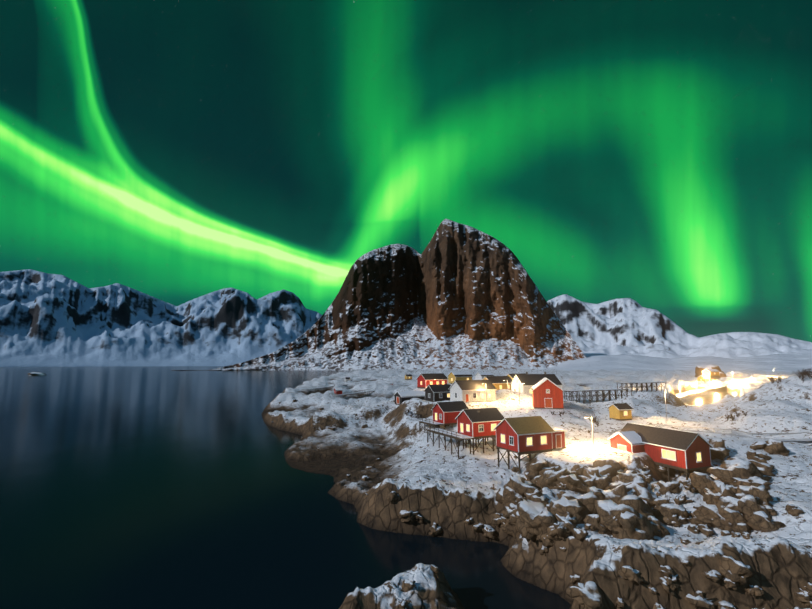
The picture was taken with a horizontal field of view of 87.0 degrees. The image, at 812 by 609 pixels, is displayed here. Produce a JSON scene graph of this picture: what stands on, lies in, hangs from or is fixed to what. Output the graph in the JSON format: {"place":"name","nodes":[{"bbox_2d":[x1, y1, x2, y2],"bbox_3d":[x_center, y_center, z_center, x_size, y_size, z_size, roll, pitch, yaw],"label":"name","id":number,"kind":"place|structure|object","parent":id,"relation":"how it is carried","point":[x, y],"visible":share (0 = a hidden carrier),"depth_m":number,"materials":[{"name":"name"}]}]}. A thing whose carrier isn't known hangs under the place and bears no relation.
{"place":"outdoors","nodes":[
{"label":"outdoors","id":0,"kind":"place"},
{"bbox_2d":[0,269,321,366],"bbox_3d":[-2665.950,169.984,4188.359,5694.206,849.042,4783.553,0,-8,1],"label":"snowy mountains","id":1,"kind":"structure","parent":0,"point":[51,320],"depth_m":3347.54,"materials":[{"name":"white snow"}]},
{"bbox_2d":[0,366,736,608],"bbox_3d":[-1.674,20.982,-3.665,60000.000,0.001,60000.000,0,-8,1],"label":"sea water","id":2,"kind":"structure","parent":0,"point":[155,487],"depth_m":62.03,"materials":[{"name":"blue liquid"}]},
{"bbox_2d":[27,372,45,375],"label":"skerry rock","id":3,"kind":"object","parent":2,"relation":"in","point":[33,373],"visible":0.35,"depth_m":754.35,"materials":[{"name":"grey stone"}]},
{"bbox_2d":[211,219,586,369],"bbox_3d":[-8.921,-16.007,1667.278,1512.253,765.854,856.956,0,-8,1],"label":"mountain","id":4,"kind":"structure","parent":0,"point":[454,295],"depth_m":1494.22,"materials":[{"name":"brown stone"}]},
{"bbox_2d":[0,0,811,341],"label":"sky","id":5,"kind":"structure","parent":0,"point":[656,154],"materials":[{"name":"green"}]},
{"bbox_2d":[261,368,811,608],"bbox_3d":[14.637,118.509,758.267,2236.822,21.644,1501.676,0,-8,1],"label":"terrain","id":6,"kind":"structure","parent":0,"point":[444,489],"depth_m":68.39,"materials":[{"name":"white snow"}]},
{"bbox_2d":[301,383,347,392],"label":"drying rack","id":7,"kind":"object","parent":6,"relation":"on","point":[330,386],"visible":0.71,"depth_m":311.36,"materials":[{"name":"brown wood"}]},
{"bbox_2d":[333,388,342,394],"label":"red hut","id":8,"kind":"object","parent":6,"relation":"on","point":[338,390],"visible":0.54,"depth_m":258.33,"materials":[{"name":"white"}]},
{"bbox_2d":[331,388,376,397],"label":"drying rack","id":9,"kind":"object","parent":6,"relation":"on","point":[350,394],"visible":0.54,"depth_m":250.17,"materials":[{"name":"wood"}]},
{"bbox_2d":[405,374,412,379],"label":"ochre hut","id":10,"kind":"object","parent":6,"relation":"on","point":[408,376],"visible":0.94,"depth_m":417.23,"materials":[{"name":"yellow wood"}]},
{"bbox_2d":[394,390,424,404],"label":"boathouse","id":11,"kind":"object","parent":6,"relation":"on","point":[401,397],"visible":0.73,"depth_m":138.13,"materials":[{"name":"black"}]},
{"bbox_2d":[416,373,447,388],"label":"red house","id":12,"kind":"structure","parent":6,"relation":"on","point":[424,381],"depth_m":167.75,"materials":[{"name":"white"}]},
{"bbox_2d":[423,384,450,401],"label":"house","id":13,"kind":"structure","parent":6,"relation":"on","point":[437,393],"depth_m":124.93,"materials":[{"name":"black wood"}]},
{"bbox_2d":[419,401,468,434],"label":"cabin","id":14,"kind":"object","parent":6,"relation":"on","point":[445,413],"visible":0.71,"depth_m":100.57,"materials":[{"name":"red wood"}]},
{"bbox_2d":[447,371,472,383],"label":"ochre house","id":15,"kind":"structure","parent":6,"relation":"on","point":[458,375],"depth_m":191.47,"materials":[{"name":"yellow"}]},
{"bbox_2d":[427,407,503,458],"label":"cabin","id":16,"kind":"object","parent":6,"relation":"on","point":[476,424],"visible":0.85,"depth_m":82.98,"materials":[{"name":"red wood"}]},
{"bbox_2d":[449,380,496,402],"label":"house","id":17,"kind":"structure","parent":6,"relation":"on","point":[466,391],"depth_m":117.01,"materials":[{"name":"white wood"}]},
{"bbox_2d":[475,372,492,379],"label":"white shed","id":18,"kind":"structure","parent":6,"relation":"on","point":[480,375],"depth_m":208.66,"materials":[{"name":"white"}]},
{"bbox_2d":[482,376,511,389],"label":"ochre house","id":19,"kind":"structure","parent":6,"relation":"on","point":[498,382],"depth_m":150.34,"materials":[{"name":"yellow wood"}]},
{"bbox_2d":[506,373,525,379],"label":"beige house","id":20,"kind":"structure","parent":6,"relation":"on","point":[511,376],"depth_m":166.65,"materials":[{"name":"white"}]},
{"bbox_2d":[493,416,565,473],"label":"cabin","id":21,"kind":"object","parent":6,"relation":"on","point":[520,436],"visible":0.94,"depth_m":69.90,"materials":[{"name":"red wood"}]},
{"bbox_2d":[510,372,561,396],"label":"white house","id":22,"kind":"structure","parent":6,"relation":"on","point":[529,381],"depth_m":134.96,"materials":[{"name":"white wood"}]},
{"bbox_2d":[271,399,811,608],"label":"rocks","id":23,"kind":"object","parent":6,"relation":"on","point":[619,505],"visible":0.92,"depth_m":46.47,"materials":[{"name":"brown stone"}]},
{"bbox_2d":[531,377,563,408],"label":"red barn","id":24,"kind":"structure","parent":6,"relation":"on","point":[547,393],"depth_m":106.98,"materials":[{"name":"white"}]},
{"bbox_2d":[585,416,593,445],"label":"courtyard lamp","id":25,"kind":"object","parent":6,"relation":"on","point":[592,427],"depth_m":73.73,"materials":[{"name":"silver metal"}]},
{"bbox_2d":[563,389,627,403],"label":"fish rack","id":26,"kind":"object","parent":6,"relation":"on","point":[590,394],"visible":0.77,"depth_m":136.91,"materials":[{"name":"brown wood"}]},
{"bbox_2d":[405,367,811,424],"bbox_3d":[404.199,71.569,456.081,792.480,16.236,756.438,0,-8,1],"label":"scrub birch twigs","id":27,"kind":"object","parent":6,"relation":"on","point":[805,372],"visible":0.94,"depth_m":115.72,"materials":[{"name":"brown plant"}]},
{"bbox_2d":[607,403,633,420],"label":"ochre shed","id":28,"kind":"structure","parent":6,"relation":"on","point":[620,411],"depth_m":97.09,"materials":[{"name":"yellow wood"}]},
{"bbox_2d":[617,382,666,397],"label":"fish rack","id":29,"kind":"object","parent":6,"relation":"on","point":[637,386],"visible":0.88,"depth_m":178.10,"materials":[{"name":"brown wood"}]},
{"bbox_2d":[607,423,712,481],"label":"cabin","id":30,"kind":"object","parent":6,"relation":"on","point":[682,450],"visible":0.85,"depth_m":66.29,"materials":[{"name":"red wood"}]},
{"bbox_2d":[697,375,715,381],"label":"house","id":31,"kind":"structure","parent":6,"relation":"on","point":[700,378],"depth_m":404.95,"materials":[{"name":"white"}]},
{"bbox_2d":[695,364,726,377],"bbox_3d":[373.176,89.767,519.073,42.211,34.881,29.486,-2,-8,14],"label":"house","id":32,"kind":"structure","parent":6,"relation":"on","point":[698,370],"depth_m":522.67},
{"bbox_2d":[702,369,719,378],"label":"roadside shed","id":33,"kind":"structure","parent":6,"relation":"on","point":[711,374],"depth_m":288.35,"materials":[{"name":"white"}]},
{"bbox_2d":[674,372,794,396],"bbox_3d":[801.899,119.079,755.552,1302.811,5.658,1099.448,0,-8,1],"label":"road","id":34,"kind":"structure","parent":6,"relation":"on","point":[697,390],"depth_m":299.28,"materials":[{"name":"white snow"}]},
{"bbox_2d":[726,372,742,376],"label":"house","id":35,"kind":"structure","parent":6,"relation":"on","point":[735,374],"depth_m":537.73,"materials":[{"name":"white"}]},
{"bbox_2d":[537,354,811,372],"bbox_3d":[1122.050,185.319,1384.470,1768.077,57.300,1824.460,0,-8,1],"label":"hills","id":36,"kind":"structure","parent":0,"point":[789,363],"depth_m":1014.05,"materials":[{"name":"white snow"}]},
{"bbox_2d":[547,294,811,358],"bbox_3d":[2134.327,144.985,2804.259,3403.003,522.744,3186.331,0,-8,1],"label":"snowy mountains","id":37,"kind":"structure","parent":0,"point":[624,326],"depth_m":2514.94,"materials":[{"name":"white snow"}]},
{"bbox_2d":[609,424,811,440],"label":"road","id":38,"kind":"structure","parent":0,"point":[771,434],"depth_m":82.29,"materials":[{"name":"white snow"}]}
]}

